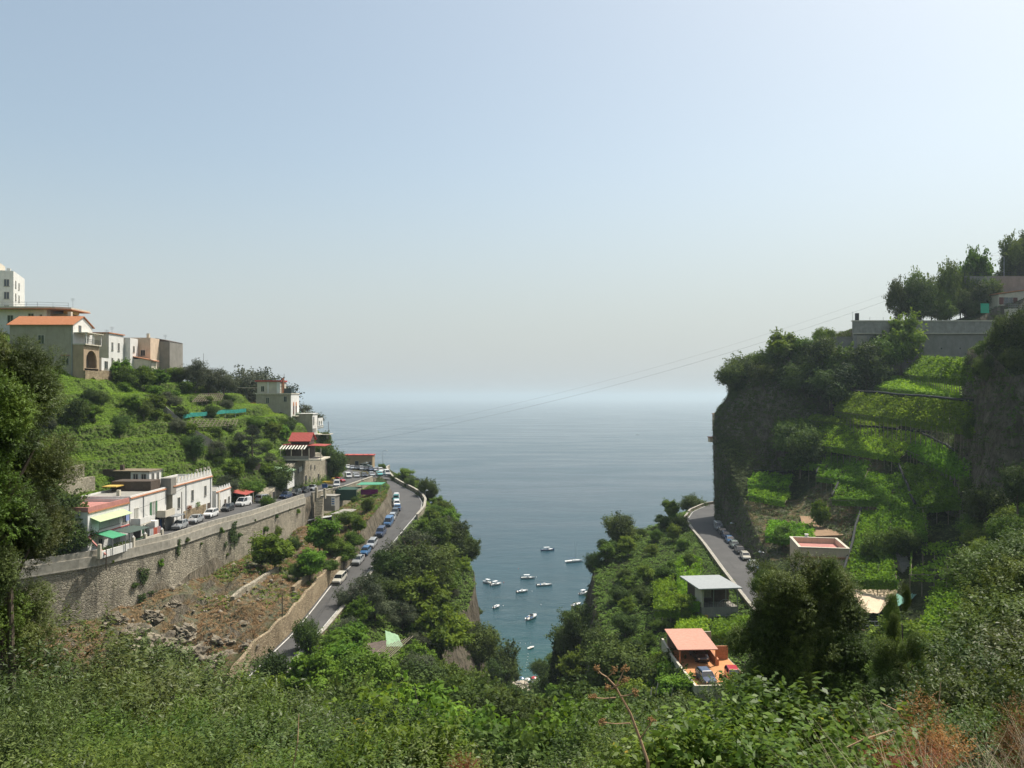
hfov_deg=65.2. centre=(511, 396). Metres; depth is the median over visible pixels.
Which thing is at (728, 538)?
parked car
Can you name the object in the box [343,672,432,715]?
evergreen tree
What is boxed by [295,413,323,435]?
house
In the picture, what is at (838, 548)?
flat roofed building
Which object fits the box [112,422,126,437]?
broadleaf tree
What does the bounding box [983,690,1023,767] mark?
red shrub
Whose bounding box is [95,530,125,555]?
awning
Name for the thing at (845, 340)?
outbuilding
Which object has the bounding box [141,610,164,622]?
rock outcrop
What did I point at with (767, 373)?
evergreen tree
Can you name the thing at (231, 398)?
shrub
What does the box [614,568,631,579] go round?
evergreen tree
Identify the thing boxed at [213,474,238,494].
olive tree
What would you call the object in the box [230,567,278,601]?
field wall
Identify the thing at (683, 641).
garage
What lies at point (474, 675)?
broadleaf tree
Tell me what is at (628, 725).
shrub
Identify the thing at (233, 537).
creeper
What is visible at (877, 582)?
vine pergola
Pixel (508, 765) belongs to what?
shrub
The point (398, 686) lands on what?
broadleaf tree
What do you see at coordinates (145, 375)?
broadleaf tree
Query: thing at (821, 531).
garden plot
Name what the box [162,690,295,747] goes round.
green shrub
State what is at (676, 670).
shrub
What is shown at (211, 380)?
olive tree
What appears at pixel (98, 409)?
broadleaf tree
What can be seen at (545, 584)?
motorboat
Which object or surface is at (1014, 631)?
olive shrub
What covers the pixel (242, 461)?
broadleaf tree
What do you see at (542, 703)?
evergreen tree
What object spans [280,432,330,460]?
restaurant
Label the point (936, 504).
vine pergola
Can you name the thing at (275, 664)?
evergreen tree
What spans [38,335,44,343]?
window
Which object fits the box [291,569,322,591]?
field wall
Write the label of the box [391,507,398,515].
parked car
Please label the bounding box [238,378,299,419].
villa
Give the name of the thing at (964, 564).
laurel shrub
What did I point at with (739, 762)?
shrub
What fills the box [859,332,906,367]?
broadleaf tree
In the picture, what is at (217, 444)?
olive tree
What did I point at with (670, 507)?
broadleaf tree
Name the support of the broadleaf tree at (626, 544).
on the hillside
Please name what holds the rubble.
on the hillside
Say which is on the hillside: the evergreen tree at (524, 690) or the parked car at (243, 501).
the evergreen tree at (524, 690)
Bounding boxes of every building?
[256,452,326,498]
[331,509,355,521]
[789,534,849,576]
[849,312,994,373]
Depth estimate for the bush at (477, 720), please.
47.21 m
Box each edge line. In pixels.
[249,565,351,675]
[290,483,421,661]
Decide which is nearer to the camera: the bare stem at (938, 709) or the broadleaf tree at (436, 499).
the bare stem at (938, 709)
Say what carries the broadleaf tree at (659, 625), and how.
on the hillside
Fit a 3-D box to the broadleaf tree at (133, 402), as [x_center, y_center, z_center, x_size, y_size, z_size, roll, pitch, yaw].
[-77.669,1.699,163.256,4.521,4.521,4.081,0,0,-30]
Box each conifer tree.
[544,642,561,691]
[558,645,566,680]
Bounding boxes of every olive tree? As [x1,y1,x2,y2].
[0,325,84,706]
[34,417,57,429]
[159,390,185,408]
[167,417,187,434]
[179,357,212,393]
[196,365,222,392]
[206,439,228,455]
[211,366,243,394]
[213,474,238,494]
[218,398,233,408]
[219,365,271,402]
[229,366,304,406]
[233,433,246,442]
[263,452,278,462]
[299,403,326,426]
[328,614,364,633]
[332,569,386,606]
[359,593,399,621]
[380,526,444,554]
[386,600,417,629]
[396,649,437,673]
[404,630,432,647]
[448,587,459,602]
[1014,256,1023,275]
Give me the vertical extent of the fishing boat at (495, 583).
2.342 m
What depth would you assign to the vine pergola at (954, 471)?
140.21 m
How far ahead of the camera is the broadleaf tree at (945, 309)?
218.40 m
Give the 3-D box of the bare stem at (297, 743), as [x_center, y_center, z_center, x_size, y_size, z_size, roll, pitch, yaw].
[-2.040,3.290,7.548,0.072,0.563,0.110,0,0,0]
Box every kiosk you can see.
[320,494,340,510]
[680,575,741,618]
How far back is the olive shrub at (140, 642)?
19.72 m
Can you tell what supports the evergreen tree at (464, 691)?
on the hillside
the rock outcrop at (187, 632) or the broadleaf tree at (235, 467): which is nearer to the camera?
the rock outcrop at (187, 632)
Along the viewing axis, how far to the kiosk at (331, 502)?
196.30 m
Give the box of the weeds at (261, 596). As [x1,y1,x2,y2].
[61,570,303,680]
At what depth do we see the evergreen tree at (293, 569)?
140.30 m
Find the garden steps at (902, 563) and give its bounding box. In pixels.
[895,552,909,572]
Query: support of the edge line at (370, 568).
on the road at (410, 503)
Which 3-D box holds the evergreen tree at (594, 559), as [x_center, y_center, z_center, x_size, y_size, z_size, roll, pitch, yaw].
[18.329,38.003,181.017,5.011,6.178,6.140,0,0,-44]
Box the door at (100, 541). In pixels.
[98,538,102,547]
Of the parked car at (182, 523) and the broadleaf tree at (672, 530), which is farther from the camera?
the broadleaf tree at (672, 530)
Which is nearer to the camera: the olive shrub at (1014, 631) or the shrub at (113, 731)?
the shrub at (113, 731)
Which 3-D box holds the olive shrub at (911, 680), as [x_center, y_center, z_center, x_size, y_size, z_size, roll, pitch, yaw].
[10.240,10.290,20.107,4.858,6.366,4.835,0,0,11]
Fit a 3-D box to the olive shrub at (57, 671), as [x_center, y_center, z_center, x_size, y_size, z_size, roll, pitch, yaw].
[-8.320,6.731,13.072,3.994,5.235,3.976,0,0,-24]
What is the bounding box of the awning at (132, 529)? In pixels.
[114,525,149,542]
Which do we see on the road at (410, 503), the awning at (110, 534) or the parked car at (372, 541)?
the parked car at (372, 541)
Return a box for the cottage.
[344,454,375,467]
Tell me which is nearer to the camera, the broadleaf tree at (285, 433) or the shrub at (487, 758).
the shrub at (487, 758)
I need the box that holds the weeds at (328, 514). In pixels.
[202,483,389,584]
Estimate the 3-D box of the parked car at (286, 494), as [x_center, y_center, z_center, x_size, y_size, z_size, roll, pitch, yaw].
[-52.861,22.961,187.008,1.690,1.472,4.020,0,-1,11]
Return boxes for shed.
[274,466,295,488]
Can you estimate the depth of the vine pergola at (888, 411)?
161.39 m
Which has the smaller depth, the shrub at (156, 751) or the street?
the shrub at (156, 751)
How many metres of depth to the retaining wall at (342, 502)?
210.62 m
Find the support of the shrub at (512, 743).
on the hillside
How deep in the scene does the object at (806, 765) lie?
4.91 m
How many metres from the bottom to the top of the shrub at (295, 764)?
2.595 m
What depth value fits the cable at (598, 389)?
236.84 m
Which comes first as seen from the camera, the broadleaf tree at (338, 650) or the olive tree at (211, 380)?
the broadleaf tree at (338, 650)
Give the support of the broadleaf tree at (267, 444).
on the hillside
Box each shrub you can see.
[0,597,238,735]
[0,634,135,737]
[0,652,201,741]
[0,667,85,767]
[0,692,108,749]
[0,693,126,765]
[0,702,103,767]
[0,728,139,767]
[1,706,151,761]
[7,701,206,762]
[8,712,264,767]
[11,726,169,767]
[37,738,196,767]
[38,632,237,728]
[60,413,86,424]
[66,621,230,707]
[69,698,148,743]
[75,664,247,736]
[83,704,257,761]
[99,700,316,767]
[103,731,268,767]
[110,720,313,767]
[114,381,136,391]
[123,637,275,724]
[131,582,139,587]
[139,707,370,766]
[143,385,163,394]
[144,689,222,760]
[152,737,321,767]
[162,413,173,420]
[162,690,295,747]
[163,388,181,397]
[172,646,342,735]
[172,709,358,767]
[173,405,189,417]
[177,380,196,392]
[181,421,200,434]
[190,698,378,767]
[205,425,224,436]
[214,689,303,761]
[221,424,236,431]
[224,396,236,401]
[229,675,374,754]
[231,452,252,460]
[232,730,416,767]
[235,672,338,741]
[250,710,400,762]
[262,429,279,438]
[270,716,439,767]
[286,417,297,424]
[292,685,385,728]
[305,729,450,767]
[306,707,360,751]
[318,693,440,751]
[327,720,386,754]
[328,699,479,767]
[357,723,490,767]
[363,748,432,767]
[433,742,493,767]
[441,747,483,767]
[451,741,519,767]
[467,753,574,767]
[507,751,582,767]
[536,688,700,767]
[545,724,699,767]
[552,719,644,767]
[556,750,615,767]
[565,701,671,766]
[576,696,726,765]
[576,723,633,767]
[584,724,714,767]
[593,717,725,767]
[598,699,703,762]
[601,711,704,765]
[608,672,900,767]
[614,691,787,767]
[622,689,717,733]
[642,673,732,739]
[644,647,685,683]
[653,656,688,685]
[659,665,695,695]
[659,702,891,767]
[662,672,682,698]
[664,701,730,735]
[675,706,829,758]
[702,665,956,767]
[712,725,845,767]
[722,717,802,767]
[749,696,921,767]
[817,699,968,767]
[832,680,895,723]
[835,708,936,746]
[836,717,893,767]
[847,669,997,719]
[854,696,1017,767]
[859,702,995,742]
[863,731,971,767]
[874,682,993,767]
[879,615,1023,716]
[882,621,1016,727]
[888,630,1023,730]
[890,731,1012,767]
[899,630,1021,700]
[907,582,1023,692]
[912,588,1023,676]
[916,711,1020,767]
[921,699,1023,762]
[934,519,1023,602]
[938,664,1023,767]
[941,549,1023,637]
[947,534,1023,631]
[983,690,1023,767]
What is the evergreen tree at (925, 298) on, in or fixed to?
on the hillside
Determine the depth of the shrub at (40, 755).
7.55 m
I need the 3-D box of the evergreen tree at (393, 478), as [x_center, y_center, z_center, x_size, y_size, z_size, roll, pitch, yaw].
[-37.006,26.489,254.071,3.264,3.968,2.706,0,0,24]
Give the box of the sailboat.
[565,542,582,562]
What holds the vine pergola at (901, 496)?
on the hillside
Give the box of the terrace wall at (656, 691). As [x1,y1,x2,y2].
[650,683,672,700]
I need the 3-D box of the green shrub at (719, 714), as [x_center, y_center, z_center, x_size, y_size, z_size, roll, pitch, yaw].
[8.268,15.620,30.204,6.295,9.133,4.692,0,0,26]
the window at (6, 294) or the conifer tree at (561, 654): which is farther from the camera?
the window at (6, 294)
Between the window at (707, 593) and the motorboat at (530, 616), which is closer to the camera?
the window at (707, 593)
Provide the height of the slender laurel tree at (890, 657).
9.720 m
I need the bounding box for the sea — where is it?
[299,398,724,679]
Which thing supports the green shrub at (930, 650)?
on the hillside
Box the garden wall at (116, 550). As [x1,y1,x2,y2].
[97,528,163,558]
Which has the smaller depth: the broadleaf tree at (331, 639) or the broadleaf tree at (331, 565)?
the broadleaf tree at (331, 639)
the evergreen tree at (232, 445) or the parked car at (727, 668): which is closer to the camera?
the parked car at (727, 668)
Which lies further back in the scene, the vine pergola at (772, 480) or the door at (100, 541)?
the vine pergola at (772, 480)
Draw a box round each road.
[249,480,423,679]
[687,504,762,609]
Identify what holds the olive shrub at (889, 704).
on the hillside
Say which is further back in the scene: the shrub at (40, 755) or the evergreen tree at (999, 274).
the evergreen tree at (999, 274)
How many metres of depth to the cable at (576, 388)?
239.99 m
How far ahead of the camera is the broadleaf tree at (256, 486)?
179.55 m
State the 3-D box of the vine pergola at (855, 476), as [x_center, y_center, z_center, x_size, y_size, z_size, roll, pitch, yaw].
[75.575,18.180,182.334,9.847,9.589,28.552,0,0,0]
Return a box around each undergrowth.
[1,332,341,483]
[8,340,342,501]
[287,476,549,703]
[592,507,820,694]
[711,299,1023,644]
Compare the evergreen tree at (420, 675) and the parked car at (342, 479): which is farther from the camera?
the parked car at (342, 479)
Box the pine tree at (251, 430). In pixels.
[237,425,266,469]
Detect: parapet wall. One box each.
[290,569,373,668]
[386,465,426,520]
[684,512,754,610]
[688,501,713,513]
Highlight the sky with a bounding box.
[0,0,1023,397]
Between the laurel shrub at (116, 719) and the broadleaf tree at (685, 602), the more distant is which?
the broadleaf tree at (685, 602)
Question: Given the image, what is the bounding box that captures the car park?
[340,468,390,479]
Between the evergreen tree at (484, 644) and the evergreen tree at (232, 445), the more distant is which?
the evergreen tree at (232, 445)
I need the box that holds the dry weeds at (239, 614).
[29,490,387,686]
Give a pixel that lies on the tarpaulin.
(984, 307)
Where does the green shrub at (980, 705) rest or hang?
on the hillside
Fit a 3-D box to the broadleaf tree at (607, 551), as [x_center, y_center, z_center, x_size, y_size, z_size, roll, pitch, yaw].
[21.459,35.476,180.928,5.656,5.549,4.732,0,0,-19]
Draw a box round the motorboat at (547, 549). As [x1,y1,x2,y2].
[541,547,553,550]
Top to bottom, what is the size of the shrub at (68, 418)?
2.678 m
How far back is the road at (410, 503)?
158.86 m
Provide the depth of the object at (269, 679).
90.59 m
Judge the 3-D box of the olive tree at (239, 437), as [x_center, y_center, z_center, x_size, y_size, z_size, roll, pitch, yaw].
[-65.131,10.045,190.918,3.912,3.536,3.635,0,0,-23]
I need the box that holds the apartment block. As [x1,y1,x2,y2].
[0,263,24,305]
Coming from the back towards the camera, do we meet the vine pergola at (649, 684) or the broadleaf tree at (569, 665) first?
the broadleaf tree at (569, 665)
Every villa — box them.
[0,302,90,334]
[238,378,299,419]
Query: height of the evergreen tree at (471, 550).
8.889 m
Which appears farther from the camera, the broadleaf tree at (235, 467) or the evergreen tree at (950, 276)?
the evergreen tree at (950, 276)
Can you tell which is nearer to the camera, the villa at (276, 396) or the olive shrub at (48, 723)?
the olive shrub at (48, 723)
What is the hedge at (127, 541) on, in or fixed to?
on the hillside
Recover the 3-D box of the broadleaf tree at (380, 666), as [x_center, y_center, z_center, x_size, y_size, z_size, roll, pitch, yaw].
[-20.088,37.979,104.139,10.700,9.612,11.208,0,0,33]
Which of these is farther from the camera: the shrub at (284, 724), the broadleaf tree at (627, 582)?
the broadleaf tree at (627, 582)
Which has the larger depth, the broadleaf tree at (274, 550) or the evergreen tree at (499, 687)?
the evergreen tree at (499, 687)
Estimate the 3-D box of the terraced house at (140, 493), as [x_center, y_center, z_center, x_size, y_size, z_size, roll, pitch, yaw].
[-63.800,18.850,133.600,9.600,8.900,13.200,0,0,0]
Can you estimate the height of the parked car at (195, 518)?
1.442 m
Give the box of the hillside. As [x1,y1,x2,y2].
[0,298,1023,704]
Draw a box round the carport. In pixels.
[233,489,257,505]
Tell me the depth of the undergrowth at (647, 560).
165.38 m
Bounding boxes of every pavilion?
[335,487,361,499]
[357,482,385,494]
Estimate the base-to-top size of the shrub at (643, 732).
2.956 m
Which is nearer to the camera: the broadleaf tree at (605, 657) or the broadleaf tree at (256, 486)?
the broadleaf tree at (605, 657)
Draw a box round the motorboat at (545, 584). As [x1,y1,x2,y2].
[536,583,551,585]
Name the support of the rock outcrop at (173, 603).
on the hillside
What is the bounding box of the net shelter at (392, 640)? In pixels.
[366,630,412,656]
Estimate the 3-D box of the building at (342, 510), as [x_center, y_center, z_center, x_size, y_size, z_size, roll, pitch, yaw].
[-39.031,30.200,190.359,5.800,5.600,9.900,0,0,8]
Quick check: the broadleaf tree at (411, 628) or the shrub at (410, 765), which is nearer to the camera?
the shrub at (410, 765)
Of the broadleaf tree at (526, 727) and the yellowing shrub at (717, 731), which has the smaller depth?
the yellowing shrub at (717, 731)
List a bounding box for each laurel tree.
[722,549,896,720]
[861,582,933,713]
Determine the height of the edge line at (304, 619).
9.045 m
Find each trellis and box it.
[185,419,237,433]
[192,393,223,404]
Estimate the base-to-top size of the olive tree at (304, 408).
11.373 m
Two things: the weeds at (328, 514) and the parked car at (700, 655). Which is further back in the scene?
the weeds at (328, 514)
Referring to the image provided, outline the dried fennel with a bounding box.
[588,664,656,767]
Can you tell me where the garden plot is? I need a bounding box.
[800,516,842,538]
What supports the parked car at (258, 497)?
on the street
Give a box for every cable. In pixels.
[325,254,991,442]
[339,256,1004,445]
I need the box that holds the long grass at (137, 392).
[0,333,317,494]
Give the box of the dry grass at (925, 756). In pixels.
[721,704,1023,767]
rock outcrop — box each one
[101,610,129,626]
[112,622,151,646]
[123,643,171,665]
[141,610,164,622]
[142,630,183,652]
[163,599,183,607]
[172,644,210,668]
[174,622,199,644]
[197,633,235,646]
[200,649,235,673]
[228,620,249,627]
[239,639,259,648]
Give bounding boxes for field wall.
[56,476,94,493]
[61,464,83,480]
[163,407,216,448]
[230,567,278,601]
[234,450,259,471]
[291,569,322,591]
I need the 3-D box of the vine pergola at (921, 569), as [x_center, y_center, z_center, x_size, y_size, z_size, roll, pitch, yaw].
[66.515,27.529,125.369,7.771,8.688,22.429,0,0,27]
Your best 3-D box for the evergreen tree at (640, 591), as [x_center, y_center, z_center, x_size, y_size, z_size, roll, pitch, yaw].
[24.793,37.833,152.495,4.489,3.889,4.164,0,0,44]
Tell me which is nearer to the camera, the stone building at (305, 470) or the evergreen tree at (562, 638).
the evergreen tree at (562, 638)
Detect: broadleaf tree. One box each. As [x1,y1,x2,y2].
[81,398,95,422]
[88,404,104,421]
[109,357,133,374]
[112,364,139,382]
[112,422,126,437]
[119,394,141,409]
[134,366,155,391]
[141,393,166,408]
[150,367,171,384]
[150,407,163,420]
[166,367,183,380]
[198,396,213,405]
[222,458,244,475]
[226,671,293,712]
[231,457,246,465]
[237,489,248,497]
[241,480,264,493]
[247,530,296,566]
[248,415,265,426]
[251,550,266,567]
[259,461,274,475]
[259,495,275,505]
[261,440,273,451]
[264,421,282,435]
[265,417,277,423]
[272,645,342,699]
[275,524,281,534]
[278,424,291,439]
[279,416,288,424]
[297,547,327,580]
[302,516,342,550]
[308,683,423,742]
[315,446,325,453]
[317,430,334,445]
[318,534,347,555]
[319,628,351,652]
[321,558,339,570]
[324,638,374,663]
[326,644,403,691]
[328,541,361,564]
[330,618,369,643]
[331,467,347,477]
[332,511,362,528]
[344,529,366,546]
[345,594,375,620]
[350,515,367,532]
[361,496,374,510]
[371,670,483,738]
[385,569,453,613]
[390,678,411,690]
[393,467,416,480]
[394,599,419,623]
[397,638,437,664]
[406,621,429,636]
[413,601,475,660]
[416,516,454,541]
[416,517,432,530]
[423,506,441,520]
[426,503,443,514]
[428,496,446,504]
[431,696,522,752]
[433,498,452,508]
[433,538,458,550]
[434,658,466,684]
[439,565,465,591]
[440,505,461,521]
[450,560,461,574]
[456,554,471,572]
[460,528,471,543]
[465,665,486,692]
[498,710,545,739]
[506,693,589,748]
[521,706,628,767]
[538,677,570,704]
[555,644,587,685]
[565,703,648,736]
[596,541,615,561]
[598,677,660,698]
[599,692,651,718]
[611,527,648,540]
[616,595,636,611]
[617,535,636,553]
[619,574,638,589]
[636,528,646,536]
[636,562,654,584]
[640,631,656,646]
[643,543,658,555]
[643,591,656,604]
[649,529,662,540]
[649,618,667,630]
[653,565,679,579]
[655,671,700,702]
[660,497,679,514]
[660,687,705,711]
[666,523,681,539]
[666,559,676,567]
[673,593,697,616]
[675,538,690,550]
[681,551,698,566]
[718,661,757,692]
[733,351,774,375]
[752,347,789,367]
[765,326,800,359]
[770,523,796,549]
[772,415,814,435]
[787,334,818,361]
[809,498,831,525]
[811,327,836,339]
[815,341,859,385]
[858,527,897,563]
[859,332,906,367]
[865,614,926,647]
[870,617,944,667]
[881,306,928,375]
[882,526,924,556]
[902,265,927,296]
[926,272,942,319]
[932,288,959,319]
[952,511,988,536]
[955,270,977,318]
[955,524,988,551]
[956,536,993,574]
[957,244,995,281]
[973,336,992,354]
[982,503,1023,531]
[982,514,1023,544]
[1013,502,1023,515]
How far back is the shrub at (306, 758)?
7.96 m
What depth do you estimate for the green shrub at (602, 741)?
15.22 m
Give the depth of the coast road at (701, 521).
178.22 m
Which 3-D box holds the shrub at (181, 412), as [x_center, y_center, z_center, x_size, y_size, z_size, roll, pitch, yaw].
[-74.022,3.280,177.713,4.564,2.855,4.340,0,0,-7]
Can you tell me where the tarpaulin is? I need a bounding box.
[981,303,988,312]
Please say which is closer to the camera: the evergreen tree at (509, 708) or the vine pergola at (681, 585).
the evergreen tree at (509, 708)
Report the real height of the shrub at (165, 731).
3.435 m
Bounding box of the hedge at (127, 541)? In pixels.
[103,539,130,549]
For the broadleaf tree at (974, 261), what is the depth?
227.72 m
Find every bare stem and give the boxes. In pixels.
[292,715,298,767]
[835,729,892,754]
[937,682,943,750]
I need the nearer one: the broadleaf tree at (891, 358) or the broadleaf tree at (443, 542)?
the broadleaf tree at (443, 542)
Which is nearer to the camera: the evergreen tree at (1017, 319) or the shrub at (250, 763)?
the shrub at (250, 763)
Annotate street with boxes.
[130,476,376,541]
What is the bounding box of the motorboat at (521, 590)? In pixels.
[516,589,527,592]
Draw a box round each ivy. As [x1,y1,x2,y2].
[442,563,600,686]
[711,329,867,520]
[712,349,1023,567]
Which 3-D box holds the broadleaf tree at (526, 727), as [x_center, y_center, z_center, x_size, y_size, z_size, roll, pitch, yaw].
[0.991,29.707,58.145,10.587,11.969,9.778,0,0,-29]
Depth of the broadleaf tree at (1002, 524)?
103.71 m
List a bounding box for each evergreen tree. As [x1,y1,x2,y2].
[25,478,86,551]
[46,488,96,523]
[51,511,98,555]
[58,397,92,426]
[79,388,103,401]
[90,391,112,406]
[110,413,132,424]
[136,401,155,420]
[168,366,185,381]
[181,432,206,461]
[201,404,220,418]
[209,447,230,462]
[226,439,242,452]
[244,455,258,468]
[249,646,289,683]
[265,461,295,492]
[281,420,296,431]
[282,535,302,550]
[287,562,304,579]
[289,614,323,651]
[300,667,400,712]
[321,439,349,479]
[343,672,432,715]
[351,496,360,502]
[364,571,402,600]
[370,548,411,581]
[387,539,462,590]
[391,474,399,480]
[392,653,450,690]
[393,533,419,545]
[395,667,506,716]
[403,476,415,486]
[415,477,440,500]
[445,517,471,542]
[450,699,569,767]
[451,537,481,558]
[457,687,555,728]
[467,619,504,674]
[486,653,510,685]
[489,638,522,687]
[493,679,518,699]
[500,688,559,724]
[502,681,537,700]
[511,665,521,682]
[524,675,546,697]
[527,658,549,676]
[536,671,549,692]
[543,617,579,654]
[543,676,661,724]
[556,601,591,638]
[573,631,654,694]
[578,622,621,663]
[582,551,602,572]
[596,538,619,553]
[600,510,636,542]
[607,585,633,599]
[609,611,642,636]
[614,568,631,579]
[616,685,664,712]
[623,635,644,653]
[631,585,651,599]
[653,514,673,527]
[667,513,689,529]
[677,492,708,510]
[713,350,756,387]
[725,379,747,398]
[740,360,778,387]
[770,421,829,478]
[772,358,812,390]
[788,335,838,371]
[802,361,863,412]
[823,341,885,389]
[847,352,898,394]
[881,274,916,319]
[904,275,940,319]
[934,255,963,319]
[956,281,991,316]
[959,481,1011,532]
[960,415,975,439]
[971,354,994,389]
[974,276,1005,302]
[983,310,1022,350]
[992,270,1014,275]
[997,229,1023,275]
[997,460,1023,515]
[999,305,1023,351]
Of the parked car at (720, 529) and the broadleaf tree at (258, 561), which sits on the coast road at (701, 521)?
the parked car at (720, 529)
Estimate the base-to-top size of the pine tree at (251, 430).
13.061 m
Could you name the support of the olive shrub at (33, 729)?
on the hillside
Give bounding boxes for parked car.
[171,519,188,528]
[188,514,204,522]
[203,508,218,517]
[220,503,234,510]
[235,496,251,505]
[254,494,269,502]
[279,491,292,498]
[291,488,301,495]
[301,486,309,492]
[309,484,316,490]
[322,478,334,483]
[332,570,346,583]
[333,479,339,486]
[334,477,345,482]
[345,472,351,477]
[351,554,364,564]
[353,473,359,477]
[359,463,372,466]
[360,472,367,476]
[360,545,371,554]
[366,537,377,547]
[375,525,386,536]
[376,471,382,475]
[383,469,390,475]
[383,515,393,525]
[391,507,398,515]
[393,499,399,504]
[689,650,708,661]
[695,666,717,684]
[713,520,722,529]
[718,527,725,534]
[721,530,729,538]
[724,665,739,678]
[725,535,733,542]
[729,539,738,547]
[734,544,744,553]
[740,551,750,559]
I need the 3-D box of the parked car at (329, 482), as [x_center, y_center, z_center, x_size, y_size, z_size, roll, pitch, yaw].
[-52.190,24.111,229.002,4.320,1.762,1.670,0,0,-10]
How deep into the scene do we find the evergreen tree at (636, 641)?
125.74 m
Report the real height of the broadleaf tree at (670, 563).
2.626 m
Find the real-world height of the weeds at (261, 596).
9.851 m
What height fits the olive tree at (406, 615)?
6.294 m
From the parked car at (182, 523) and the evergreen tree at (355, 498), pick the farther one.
the evergreen tree at (355, 498)
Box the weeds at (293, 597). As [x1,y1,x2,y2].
[6,505,379,668]
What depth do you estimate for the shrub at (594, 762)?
6.96 m
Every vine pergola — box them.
[642,651,663,697]
[650,566,680,620]
[673,554,703,618]
[674,612,711,651]
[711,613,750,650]
[744,469,794,493]
[745,486,790,512]
[763,519,816,554]
[792,448,830,480]
[808,413,899,434]
[811,420,929,471]
[815,452,871,493]
[829,393,890,409]
[829,470,887,513]
[833,389,976,452]
[842,507,901,594]
[873,375,962,411]
[873,472,930,551]
[893,462,961,523]
[902,354,974,395]
[905,432,968,492]
[908,540,960,596]
[912,574,970,633]
[922,448,971,498]
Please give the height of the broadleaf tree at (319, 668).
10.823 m
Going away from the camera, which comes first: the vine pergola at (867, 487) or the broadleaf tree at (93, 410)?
the broadleaf tree at (93, 410)
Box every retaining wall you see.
[12,494,305,626]
[227,556,342,685]
[311,476,372,517]
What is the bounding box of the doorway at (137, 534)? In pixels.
[133,530,140,538]
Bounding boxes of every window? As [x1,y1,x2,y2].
[4,279,9,286]
[4,292,8,298]
[7,315,12,323]
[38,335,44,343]
[62,356,68,364]
[99,517,119,529]
[104,361,107,368]
[113,537,119,543]
[122,515,126,523]
[134,508,137,518]
[150,501,156,514]
[177,497,179,508]
[191,489,193,500]
[204,485,206,496]
[704,590,711,597]
[999,297,1017,304]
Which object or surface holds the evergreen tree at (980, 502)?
on the hillside
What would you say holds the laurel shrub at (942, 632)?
on the hillside
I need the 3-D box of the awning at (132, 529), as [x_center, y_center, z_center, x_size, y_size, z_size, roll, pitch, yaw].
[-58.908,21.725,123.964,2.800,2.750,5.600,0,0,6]
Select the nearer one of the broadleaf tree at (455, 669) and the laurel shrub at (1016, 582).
the laurel shrub at (1016, 582)
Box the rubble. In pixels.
[46,496,380,670]
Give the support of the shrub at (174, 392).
on the hillside
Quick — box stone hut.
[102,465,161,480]
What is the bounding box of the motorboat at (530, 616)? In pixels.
[525,613,536,620]
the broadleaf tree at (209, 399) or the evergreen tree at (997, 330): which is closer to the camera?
the evergreen tree at (997, 330)
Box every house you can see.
[6,312,112,380]
[53,498,131,554]
[82,479,174,540]
[92,332,124,365]
[124,338,137,367]
[133,333,159,369]
[156,338,182,374]
[161,467,212,521]
[212,483,231,510]
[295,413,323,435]
[315,433,332,443]
[852,586,915,624]
[980,290,1023,319]
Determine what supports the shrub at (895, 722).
on the hillside
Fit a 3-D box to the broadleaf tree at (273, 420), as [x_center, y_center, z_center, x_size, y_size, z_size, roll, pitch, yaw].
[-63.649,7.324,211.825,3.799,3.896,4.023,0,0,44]
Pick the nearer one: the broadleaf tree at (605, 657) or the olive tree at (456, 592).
the broadleaf tree at (605, 657)
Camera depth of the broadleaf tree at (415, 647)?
130.32 m
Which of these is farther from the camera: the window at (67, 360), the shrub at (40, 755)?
the window at (67, 360)
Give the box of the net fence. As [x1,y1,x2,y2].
[183,409,245,418]
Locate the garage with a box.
[661,628,740,709]
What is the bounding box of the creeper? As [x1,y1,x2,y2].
[137,521,237,603]
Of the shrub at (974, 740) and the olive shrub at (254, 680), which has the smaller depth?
the shrub at (974, 740)
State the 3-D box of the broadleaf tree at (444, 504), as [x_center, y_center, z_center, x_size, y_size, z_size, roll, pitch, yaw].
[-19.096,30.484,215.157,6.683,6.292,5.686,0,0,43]
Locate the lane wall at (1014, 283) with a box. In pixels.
[964,272,1023,317]
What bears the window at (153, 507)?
in the terraced house at (140, 493)
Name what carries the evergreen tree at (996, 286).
on the hillside
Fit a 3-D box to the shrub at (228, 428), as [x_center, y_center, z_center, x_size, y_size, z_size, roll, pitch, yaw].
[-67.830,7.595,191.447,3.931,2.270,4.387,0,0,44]
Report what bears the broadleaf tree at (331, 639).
on the hillside
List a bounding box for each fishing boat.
[490,580,500,585]
[520,574,534,578]
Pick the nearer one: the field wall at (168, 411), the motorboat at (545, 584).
the field wall at (168, 411)
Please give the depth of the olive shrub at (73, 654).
16.06 m
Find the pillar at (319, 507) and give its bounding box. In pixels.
[314,487,325,521]
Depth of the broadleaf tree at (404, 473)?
256.87 m
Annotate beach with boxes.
[512,680,533,690]
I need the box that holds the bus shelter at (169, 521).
[165,514,184,530]
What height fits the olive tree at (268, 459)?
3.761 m
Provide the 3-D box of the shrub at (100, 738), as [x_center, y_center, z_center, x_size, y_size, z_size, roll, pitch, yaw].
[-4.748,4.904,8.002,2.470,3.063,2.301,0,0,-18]
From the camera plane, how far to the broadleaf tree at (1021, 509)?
114.62 m
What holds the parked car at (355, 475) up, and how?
on the street
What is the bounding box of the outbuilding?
[832,331,851,352]
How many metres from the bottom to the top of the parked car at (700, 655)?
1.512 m

